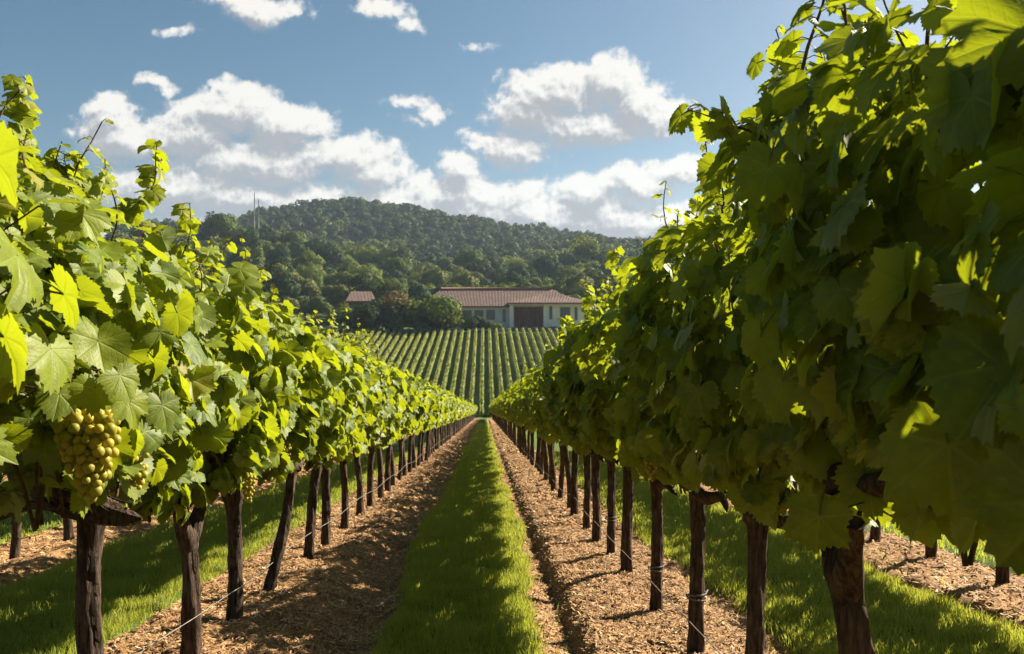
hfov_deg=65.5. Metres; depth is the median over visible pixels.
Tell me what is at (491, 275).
tree
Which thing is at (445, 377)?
vine row
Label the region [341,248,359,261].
tree
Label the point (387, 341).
vine row
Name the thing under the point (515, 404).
grapevine
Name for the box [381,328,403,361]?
vine row
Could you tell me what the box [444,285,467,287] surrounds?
tree
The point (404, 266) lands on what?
tree
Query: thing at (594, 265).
tree
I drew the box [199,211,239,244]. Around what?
tree
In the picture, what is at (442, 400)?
grapevine
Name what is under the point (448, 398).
grapevine
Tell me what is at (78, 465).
grapevine
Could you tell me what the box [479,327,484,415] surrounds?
vine row
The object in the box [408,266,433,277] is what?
tree
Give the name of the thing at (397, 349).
vine row
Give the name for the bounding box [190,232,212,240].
tree
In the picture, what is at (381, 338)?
vine row
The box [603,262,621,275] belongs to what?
tree
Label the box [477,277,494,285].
tree
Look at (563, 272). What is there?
tree
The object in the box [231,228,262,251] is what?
tree
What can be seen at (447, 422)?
grapevine
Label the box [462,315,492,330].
bush
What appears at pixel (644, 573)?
trellis wire
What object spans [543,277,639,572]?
grapevine
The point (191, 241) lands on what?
tree
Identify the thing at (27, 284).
grapevine
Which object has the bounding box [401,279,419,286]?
tree
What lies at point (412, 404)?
grapevine
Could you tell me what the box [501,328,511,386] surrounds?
vine row
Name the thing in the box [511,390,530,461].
grapevine
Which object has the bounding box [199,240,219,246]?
tree
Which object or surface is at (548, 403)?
grapevine
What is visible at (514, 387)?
grapevine
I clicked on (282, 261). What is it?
tree
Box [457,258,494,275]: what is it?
tree
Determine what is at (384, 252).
tree
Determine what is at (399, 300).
bush
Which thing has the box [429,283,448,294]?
tree
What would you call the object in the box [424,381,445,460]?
grapevine
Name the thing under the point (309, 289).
tree
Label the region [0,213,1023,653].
ground
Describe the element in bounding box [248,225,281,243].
tree
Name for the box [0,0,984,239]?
sky
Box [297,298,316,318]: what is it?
tree
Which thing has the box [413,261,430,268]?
tree
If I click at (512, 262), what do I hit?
tree
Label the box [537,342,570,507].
grapevine
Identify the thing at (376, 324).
bush
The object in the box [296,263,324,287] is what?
tree
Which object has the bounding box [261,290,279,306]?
tree
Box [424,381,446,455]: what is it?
grapevine
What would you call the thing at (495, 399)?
grapevine
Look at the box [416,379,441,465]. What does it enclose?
grapevine
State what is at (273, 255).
tree
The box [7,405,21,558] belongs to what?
grapevine
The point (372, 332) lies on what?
vine row
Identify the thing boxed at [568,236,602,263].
tree
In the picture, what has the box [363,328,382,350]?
vine row
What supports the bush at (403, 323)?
on the ground at (486, 417)
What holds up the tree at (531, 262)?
on the ground at (486, 417)
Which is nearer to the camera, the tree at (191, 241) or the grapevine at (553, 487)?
the grapevine at (553, 487)
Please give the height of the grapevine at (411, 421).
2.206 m
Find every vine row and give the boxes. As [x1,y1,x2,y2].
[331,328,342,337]
[335,329,348,338]
[342,328,355,341]
[347,328,362,342]
[356,328,369,342]
[359,328,376,348]
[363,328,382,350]
[369,328,389,356]
[375,328,396,356]
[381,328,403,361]
[386,328,409,368]
[392,328,416,370]
[400,328,423,372]
[407,328,429,376]
[416,328,436,376]
[424,328,443,383]
[432,328,450,385]
[441,328,457,390]
[450,328,463,394]
[459,328,470,398]
[469,328,477,403]
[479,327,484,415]
[488,328,493,414]
[494,328,503,394]
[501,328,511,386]
[508,328,520,382]
[515,328,527,374]
[521,328,535,367]
[528,328,542,365]
[535,328,545,354]
[541,328,553,349]
[548,328,557,346]
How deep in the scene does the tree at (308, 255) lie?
351.24 m
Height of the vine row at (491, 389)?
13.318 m
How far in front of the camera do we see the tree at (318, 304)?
237.99 m
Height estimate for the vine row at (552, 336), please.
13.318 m
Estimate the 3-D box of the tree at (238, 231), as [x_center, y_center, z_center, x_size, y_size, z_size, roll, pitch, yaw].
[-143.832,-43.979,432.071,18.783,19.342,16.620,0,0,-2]
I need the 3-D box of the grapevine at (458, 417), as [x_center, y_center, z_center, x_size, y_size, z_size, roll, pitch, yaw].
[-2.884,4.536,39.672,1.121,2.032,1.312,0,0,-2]
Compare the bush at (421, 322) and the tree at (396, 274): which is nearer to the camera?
the bush at (421, 322)
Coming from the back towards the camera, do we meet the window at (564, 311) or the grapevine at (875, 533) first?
the window at (564, 311)
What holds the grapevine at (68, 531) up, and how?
on the ground at (486, 417)
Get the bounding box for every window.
[463,310,471,319]
[475,310,482,317]
[486,310,494,319]
[549,306,551,318]
[560,307,569,319]
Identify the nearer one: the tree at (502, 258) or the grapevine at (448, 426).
the grapevine at (448, 426)
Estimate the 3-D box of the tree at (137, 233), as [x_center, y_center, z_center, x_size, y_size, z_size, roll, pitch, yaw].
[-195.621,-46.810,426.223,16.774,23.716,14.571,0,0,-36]
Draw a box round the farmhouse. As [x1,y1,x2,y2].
[424,288,585,331]
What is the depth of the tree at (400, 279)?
308.79 m
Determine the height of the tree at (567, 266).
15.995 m
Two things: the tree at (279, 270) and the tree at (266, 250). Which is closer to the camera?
the tree at (279, 270)
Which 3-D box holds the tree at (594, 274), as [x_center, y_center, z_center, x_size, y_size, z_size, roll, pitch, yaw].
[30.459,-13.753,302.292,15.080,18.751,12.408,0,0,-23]
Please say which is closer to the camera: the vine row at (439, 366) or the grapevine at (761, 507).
the grapevine at (761, 507)
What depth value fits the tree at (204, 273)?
286.94 m
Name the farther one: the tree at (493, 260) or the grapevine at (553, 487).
the tree at (493, 260)
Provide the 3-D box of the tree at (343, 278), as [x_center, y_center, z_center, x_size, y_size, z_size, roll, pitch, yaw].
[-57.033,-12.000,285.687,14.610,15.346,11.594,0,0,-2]
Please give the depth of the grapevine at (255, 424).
4.12 m
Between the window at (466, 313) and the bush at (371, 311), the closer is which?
the bush at (371, 311)
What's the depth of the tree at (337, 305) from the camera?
265.88 m
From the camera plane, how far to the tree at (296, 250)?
367.28 m
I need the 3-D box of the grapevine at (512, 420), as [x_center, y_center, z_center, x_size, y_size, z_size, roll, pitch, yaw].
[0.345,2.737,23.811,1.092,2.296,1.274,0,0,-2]
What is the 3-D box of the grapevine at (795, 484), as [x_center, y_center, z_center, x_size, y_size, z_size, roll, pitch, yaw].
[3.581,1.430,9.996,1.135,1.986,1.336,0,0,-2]
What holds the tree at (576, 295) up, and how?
on the ground at (486, 417)
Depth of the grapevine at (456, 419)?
40.64 m
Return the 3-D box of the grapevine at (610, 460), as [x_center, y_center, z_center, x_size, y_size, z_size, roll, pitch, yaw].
[0.946,0.845,7.127,1.106,2.534,1.286,0,0,-2]
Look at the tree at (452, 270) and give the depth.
376.87 m
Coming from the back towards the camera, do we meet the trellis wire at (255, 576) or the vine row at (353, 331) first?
the vine row at (353, 331)
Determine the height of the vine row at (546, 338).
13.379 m
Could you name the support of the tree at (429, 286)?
on the ground at (486, 417)
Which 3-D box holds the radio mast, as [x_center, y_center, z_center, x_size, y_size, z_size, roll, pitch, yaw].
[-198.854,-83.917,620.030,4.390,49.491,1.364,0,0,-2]
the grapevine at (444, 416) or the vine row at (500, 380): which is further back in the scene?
the vine row at (500, 380)
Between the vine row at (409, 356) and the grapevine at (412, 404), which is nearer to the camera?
the grapevine at (412, 404)
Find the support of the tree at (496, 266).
on the ground at (486, 417)
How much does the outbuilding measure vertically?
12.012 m
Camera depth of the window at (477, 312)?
207.96 m
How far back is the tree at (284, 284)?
245.97 m
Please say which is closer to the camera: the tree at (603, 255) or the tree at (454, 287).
the tree at (454, 287)
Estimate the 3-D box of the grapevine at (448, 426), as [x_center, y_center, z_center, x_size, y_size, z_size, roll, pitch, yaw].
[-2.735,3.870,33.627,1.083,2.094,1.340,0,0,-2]
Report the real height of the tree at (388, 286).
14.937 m
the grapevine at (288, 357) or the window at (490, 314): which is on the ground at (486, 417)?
the grapevine at (288, 357)
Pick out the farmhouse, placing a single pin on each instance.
(529, 308)
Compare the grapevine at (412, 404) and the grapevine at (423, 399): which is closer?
the grapevine at (412, 404)
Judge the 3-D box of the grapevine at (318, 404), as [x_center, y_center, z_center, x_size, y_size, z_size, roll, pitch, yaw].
[-1.732,0.715,5.681,1.102,2.572,1.582,0,0,-9]
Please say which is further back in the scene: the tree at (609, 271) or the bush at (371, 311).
the tree at (609, 271)
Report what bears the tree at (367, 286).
on the ground at (486, 417)
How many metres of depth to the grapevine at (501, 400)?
28.88 m
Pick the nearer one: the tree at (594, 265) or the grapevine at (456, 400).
the grapevine at (456, 400)
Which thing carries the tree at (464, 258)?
on the ground at (486, 417)
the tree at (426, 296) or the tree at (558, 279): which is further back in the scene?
the tree at (558, 279)
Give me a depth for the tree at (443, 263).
422.18 m
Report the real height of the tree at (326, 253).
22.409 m
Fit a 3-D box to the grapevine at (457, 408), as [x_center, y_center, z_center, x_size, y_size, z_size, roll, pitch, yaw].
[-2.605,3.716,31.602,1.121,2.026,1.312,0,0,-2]
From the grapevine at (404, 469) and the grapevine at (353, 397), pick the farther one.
the grapevine at (404, 469)
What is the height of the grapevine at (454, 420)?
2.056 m
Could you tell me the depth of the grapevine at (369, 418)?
7.83 m
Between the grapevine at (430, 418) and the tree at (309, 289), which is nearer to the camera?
the grapevine at (430, 418)
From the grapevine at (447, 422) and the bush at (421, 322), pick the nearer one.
the grapevine at (447, 422)
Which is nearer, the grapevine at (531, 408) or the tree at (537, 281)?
the grapevine at (531, 408)
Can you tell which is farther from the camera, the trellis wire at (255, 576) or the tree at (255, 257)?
the tree at (255, 257)
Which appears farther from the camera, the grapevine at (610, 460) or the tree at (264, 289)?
the tree at (264, 289)
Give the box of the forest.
[104,196,730,275]
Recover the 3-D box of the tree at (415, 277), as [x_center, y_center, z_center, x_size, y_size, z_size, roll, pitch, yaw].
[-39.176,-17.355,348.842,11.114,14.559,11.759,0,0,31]
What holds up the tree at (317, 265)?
on the ground at (486, 417)
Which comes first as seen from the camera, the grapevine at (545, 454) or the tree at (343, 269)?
the grapevine at (545, 454)
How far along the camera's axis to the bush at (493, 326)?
196.78 m
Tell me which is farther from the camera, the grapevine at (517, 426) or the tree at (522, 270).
the tree at (522, 270)
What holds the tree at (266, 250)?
on the ground at (486, 417)
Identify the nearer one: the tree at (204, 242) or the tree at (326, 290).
the tree at (326, 290)
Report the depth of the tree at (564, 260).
429.50 m
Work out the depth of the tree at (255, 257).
307.52 m
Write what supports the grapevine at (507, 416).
on the ground at (486, 417)
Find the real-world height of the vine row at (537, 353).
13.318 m
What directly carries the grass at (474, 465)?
on the ground at (486, 417)
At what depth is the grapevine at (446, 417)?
25.78 m
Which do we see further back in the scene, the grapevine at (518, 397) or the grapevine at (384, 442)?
the grapevine at (518, 397)
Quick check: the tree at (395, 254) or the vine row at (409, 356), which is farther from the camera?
the tree at (395, 254)
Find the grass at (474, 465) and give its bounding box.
[0,422,1023,653]
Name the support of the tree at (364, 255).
on the ground at (486, 417)
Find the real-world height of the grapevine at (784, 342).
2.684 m
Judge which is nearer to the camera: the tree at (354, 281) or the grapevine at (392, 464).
the grapevine at (392, 464)
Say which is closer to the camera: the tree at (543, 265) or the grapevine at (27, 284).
the grapevine at (27, 284)
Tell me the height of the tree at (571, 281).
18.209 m
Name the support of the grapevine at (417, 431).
on the ground at (486, 417)
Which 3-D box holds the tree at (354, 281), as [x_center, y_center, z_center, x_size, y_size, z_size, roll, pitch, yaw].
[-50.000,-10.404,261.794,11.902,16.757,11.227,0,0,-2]
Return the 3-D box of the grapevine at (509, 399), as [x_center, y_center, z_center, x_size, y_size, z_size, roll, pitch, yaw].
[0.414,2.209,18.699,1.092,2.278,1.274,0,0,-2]
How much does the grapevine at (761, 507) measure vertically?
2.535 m
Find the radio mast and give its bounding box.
[254,191,258,227]
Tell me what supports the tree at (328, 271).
on the ground at (486, 417)
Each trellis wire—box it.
[138,422,466,653]
[503,429,720,653]
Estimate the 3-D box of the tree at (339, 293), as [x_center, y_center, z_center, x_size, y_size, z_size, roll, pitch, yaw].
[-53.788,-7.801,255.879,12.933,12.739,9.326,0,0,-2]
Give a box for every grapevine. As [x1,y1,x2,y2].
[0,72,179,453]
[0,118,262,653]
[0,121,43,464]
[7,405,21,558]
[63,517,74,540]
[105,139,301,653]
[141,202,326,621]
[194,237,350,591]
[251,269,379,559]
[307,318,381,545]
[327,329,391,528]
[345,327,406,514]
[366,359,409,506]
[376,362,418,497]
[384,363,419,491]
[390,365,420,485]
[391,367,428,479]
[402,372,431,475]
[407,382,436,471]
[408,374,435,467]
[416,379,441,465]
[420,383,444,461]
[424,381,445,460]
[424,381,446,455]
[428,385,445,456]
[431,394,449,453]
[433,385,450,451]
[434,386,452,449]
[437,397,451,448]
[438,391,454,447]
[440,396,456,445]
[442,395,456,442]
[443,394,457,443]
[445,401,459,441]
[447,404,459,440]
[449,397,461,438]
[450,398,461,438]
[452,399,464,435]
[454,399,464,435]
[494,394,505,433]
[498,395,513,444]
[499,390,516,445]
[500,408,511,440]
[501,405,517,444]
[502,384,518,447]
[503,402,518,440]
[504,388,526,456]
[504,392,519,450]
[505,383,521,452]
[506,380,524,454]
[506,381,534,464]
[509,375,529,458]
[510,383,541,471]
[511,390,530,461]
[512,384,537,468]
[516,373,554,483]
[517,363,543,474]
[518,365,548,479]
[518,373,564,499]
[519,358,556,490]
[527,344,578,514]
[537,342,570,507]
[538,315,590,528]
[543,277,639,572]
[544,315,603,541]
[553,279,618,553]
[570,180,748,653]
[578,246,702,611]
[616,120,877,653]
[668,0,994,653]
[731,0,1023,575]
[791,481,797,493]
[869,518,880,541]
[925,541,937,557]
[995,566,1009,584]
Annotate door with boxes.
[514,307,542,326]
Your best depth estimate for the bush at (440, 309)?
195.21 m
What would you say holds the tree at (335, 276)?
on the ground at (486, 417)
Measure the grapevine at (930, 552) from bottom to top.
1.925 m
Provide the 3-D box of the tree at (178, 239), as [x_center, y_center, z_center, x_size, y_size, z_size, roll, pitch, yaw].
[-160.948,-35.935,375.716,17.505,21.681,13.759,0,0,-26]
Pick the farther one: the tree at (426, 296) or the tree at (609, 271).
the tree at (609, 271)
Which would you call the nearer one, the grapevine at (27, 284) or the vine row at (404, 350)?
the grapevine at (27, 284)
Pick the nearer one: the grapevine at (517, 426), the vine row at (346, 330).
the grapevine at (517, 426)
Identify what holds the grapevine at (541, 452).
on the ground at (486, 417)
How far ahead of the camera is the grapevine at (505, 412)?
26.44 m
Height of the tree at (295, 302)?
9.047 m
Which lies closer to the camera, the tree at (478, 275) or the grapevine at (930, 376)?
the grapevine at (930, 376)
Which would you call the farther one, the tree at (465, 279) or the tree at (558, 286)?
the tree at (465, 279)
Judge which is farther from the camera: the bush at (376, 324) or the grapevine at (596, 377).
the bush at (376, 324)
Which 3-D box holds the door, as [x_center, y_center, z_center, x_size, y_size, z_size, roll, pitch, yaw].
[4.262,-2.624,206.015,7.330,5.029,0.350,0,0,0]
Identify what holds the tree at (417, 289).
on the ground at (486, 417)
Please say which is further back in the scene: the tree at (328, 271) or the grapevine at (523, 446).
the tree at (328, 271)
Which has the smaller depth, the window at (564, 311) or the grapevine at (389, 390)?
the grapevine at (389, 390)
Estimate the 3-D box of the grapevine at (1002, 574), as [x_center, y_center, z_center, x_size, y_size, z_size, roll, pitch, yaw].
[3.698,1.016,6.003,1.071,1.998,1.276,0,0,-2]
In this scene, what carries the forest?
on the ground at (486, 417)
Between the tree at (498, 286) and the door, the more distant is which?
the tree at (498, 286)
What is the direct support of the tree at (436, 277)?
on the ground at (486, 417)
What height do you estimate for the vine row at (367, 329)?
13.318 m
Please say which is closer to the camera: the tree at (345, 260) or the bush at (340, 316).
the bush at (340, 316)
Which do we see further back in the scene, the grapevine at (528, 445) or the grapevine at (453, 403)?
the grapevine at (453, 403)
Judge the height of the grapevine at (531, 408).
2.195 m
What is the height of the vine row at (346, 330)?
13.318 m
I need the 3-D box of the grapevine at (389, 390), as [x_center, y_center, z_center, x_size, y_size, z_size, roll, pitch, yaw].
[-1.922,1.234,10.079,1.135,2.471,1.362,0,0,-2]
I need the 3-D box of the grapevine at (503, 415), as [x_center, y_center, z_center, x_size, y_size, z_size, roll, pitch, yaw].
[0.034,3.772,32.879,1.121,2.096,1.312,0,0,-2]
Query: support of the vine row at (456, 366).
on the ground at (486, 417)
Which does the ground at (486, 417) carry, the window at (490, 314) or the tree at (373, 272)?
the tree at (373, 272)
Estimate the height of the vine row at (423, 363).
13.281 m
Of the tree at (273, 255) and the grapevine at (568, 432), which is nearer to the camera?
the grapevine at (568, 432)
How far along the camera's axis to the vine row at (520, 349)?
167.83 m
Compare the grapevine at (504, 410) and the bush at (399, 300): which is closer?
the grapevine at (504, 410)
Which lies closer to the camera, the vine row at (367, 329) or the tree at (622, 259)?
the vine row at (367, 329)
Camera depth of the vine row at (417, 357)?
164.76 m
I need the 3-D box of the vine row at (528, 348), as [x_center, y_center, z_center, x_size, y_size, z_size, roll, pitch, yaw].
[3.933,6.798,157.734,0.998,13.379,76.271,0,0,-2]
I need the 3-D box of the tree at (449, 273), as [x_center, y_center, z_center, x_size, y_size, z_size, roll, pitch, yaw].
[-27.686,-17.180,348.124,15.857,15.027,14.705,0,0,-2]
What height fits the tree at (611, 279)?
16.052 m
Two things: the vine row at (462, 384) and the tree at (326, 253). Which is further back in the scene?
the tree at (326, 253)
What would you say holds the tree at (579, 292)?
on the ground at (486, 417)
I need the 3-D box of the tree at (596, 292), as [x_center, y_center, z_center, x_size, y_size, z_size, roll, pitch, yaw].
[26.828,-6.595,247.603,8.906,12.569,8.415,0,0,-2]
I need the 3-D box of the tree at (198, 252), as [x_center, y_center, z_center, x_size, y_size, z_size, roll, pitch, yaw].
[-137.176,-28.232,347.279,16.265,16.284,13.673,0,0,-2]
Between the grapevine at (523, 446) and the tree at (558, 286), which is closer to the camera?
the grapevine at (523, 446)
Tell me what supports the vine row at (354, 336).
on the ground at (486, 417)
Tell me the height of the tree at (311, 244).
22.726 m
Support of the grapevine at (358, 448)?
on the ground at (486, 417)
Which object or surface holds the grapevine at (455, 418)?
on the ground at (486, 417)
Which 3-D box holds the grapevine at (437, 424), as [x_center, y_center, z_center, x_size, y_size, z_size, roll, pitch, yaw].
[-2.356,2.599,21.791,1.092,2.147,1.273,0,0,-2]
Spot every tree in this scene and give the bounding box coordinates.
[128,218,160,237]
[159,230,188,244]
[182,236,200,249]
[186,244,209,256]
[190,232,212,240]
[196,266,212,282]
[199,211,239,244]
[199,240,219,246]
[214,244,231,256]
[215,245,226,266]
[226,245,264,268]
[230,228,251,236]
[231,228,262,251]
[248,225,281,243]
[257,239,280,264]
[260,245,275,262]
[261,283,284,300]
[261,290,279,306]
[262,255,295,298]
[262,263,299,302]
[265,245,291,264]
[265,270,301,297]
[274,230,306,243]
[275,241,308,261]
[279,297,300,314]
[286,276,320,315]
[291,249,325,268]
[296,261,328,289]
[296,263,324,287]
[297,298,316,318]
[300,295,333,325]
[301,237,328,268]
[312,241,344,264]
[321,285,333,298]
[323,267,335,274]
[323,271,348,285]
[324,283,356,308]
[326,299,348,308]
[327,254,353,271]
[327,279,338,285]
[334,272,371,285]
[335,259,360,271]
[338,263,356,271]
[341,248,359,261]
[342,270,373,287]
[346,263,382,278]
[352,279,378,296]
[353,245,379,264]
[371,279,408,302]
[374,247,414,262]
[376,256,413,278]
[379,246,416,267]
[381,270,409,278]
[383,277,407,285]
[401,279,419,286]
[406,283,431,298]
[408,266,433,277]
[409,271,423,282]
[409,293,432,301]
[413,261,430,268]
[417,263,448,286]
[419,283,435,291]
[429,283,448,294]
[433,256,453,269]
[441,270,460,278]
[444,264,463,273]
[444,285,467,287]
[446,267,480,287]
[452,248,481,267]
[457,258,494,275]
[461,271,485,280]
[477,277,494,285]
[481,253,506,267]
[481,267,508,283]
[482,256,506,265]
[485,285,508,287]
[490,262,509,283]
[495,271,528,285]
[498,282,517,287]
[506,257,525,267]
[508,262,538,279]
[510,280,532,287]
[526,256,553,278]
[526,277,549,286]
[527,251,562,277]
[542,282,566,292]
[549,274,569,283]
[552,266,583,278]
[554,252,579,266]
[557,265,584,272]
[560,268,594,294]
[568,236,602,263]
[568,284,584,298]
[570,293,581,299]
[574,260,600,268]
[582,267,606,284]
[583,263,605,276]
[584,287,608,308]
[591,249,623,264]
[593,280,615,294]
[599,255,629,272]
[601,273,626,284]
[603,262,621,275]
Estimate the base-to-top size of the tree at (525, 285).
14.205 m
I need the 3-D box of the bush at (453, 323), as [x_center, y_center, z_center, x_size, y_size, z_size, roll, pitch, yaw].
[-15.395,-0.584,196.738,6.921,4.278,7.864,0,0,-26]
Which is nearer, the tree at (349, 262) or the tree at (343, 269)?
the tree at (343, 269)
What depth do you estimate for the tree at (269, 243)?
398.06 m
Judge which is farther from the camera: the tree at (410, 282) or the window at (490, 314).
the tree at (410, 282)
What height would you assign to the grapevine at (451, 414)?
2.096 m
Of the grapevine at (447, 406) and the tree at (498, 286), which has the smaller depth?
the grapevine at (447, 406)
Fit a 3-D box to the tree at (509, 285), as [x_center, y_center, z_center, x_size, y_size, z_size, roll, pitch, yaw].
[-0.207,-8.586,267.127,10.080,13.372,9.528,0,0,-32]
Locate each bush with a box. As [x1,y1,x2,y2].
[324,306,354,330]
[346,298,407,329]
[352,321,380,330]
[376,290,418,329]
[384,317,415,330]
[395,294,463,330]
[411,314,441,330]
[436,318,465,331]
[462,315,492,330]
[481,321,502,331]
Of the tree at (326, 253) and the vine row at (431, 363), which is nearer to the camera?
the vine row at (431, 363)
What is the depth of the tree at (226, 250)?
376.79 m
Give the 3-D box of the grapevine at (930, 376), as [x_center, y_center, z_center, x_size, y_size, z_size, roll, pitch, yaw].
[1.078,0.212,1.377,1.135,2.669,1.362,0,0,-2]
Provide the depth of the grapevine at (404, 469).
15.83 m
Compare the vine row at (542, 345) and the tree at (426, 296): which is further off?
the tree at (426, 296)
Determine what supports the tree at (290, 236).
on the ground at (486, 417)
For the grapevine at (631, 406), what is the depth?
4.13 m
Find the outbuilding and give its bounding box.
[346,291,375,328]
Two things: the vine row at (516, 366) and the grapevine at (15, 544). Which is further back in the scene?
the vine row at (516, 366)
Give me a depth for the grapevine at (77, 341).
2.28 m
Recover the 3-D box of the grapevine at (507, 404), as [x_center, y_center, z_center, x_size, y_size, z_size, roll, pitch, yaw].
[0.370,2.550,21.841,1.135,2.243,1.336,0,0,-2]
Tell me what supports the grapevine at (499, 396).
on the ground at (486, 417)
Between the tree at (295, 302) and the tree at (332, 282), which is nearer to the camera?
the tree at (295, 302)
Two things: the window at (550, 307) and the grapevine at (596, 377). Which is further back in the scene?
the window at (550, 307)
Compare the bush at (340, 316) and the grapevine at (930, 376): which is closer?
the grapevine at (930, 376)
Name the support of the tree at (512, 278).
on the ground at (486, 417)
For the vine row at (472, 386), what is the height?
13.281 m
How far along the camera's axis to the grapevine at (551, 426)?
9.81 m
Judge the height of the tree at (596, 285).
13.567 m
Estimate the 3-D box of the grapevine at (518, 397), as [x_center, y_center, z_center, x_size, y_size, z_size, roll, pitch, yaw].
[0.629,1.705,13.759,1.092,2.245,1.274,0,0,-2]
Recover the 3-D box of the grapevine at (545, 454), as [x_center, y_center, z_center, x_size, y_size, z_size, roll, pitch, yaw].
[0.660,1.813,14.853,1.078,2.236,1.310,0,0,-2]
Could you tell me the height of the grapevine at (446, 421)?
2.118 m

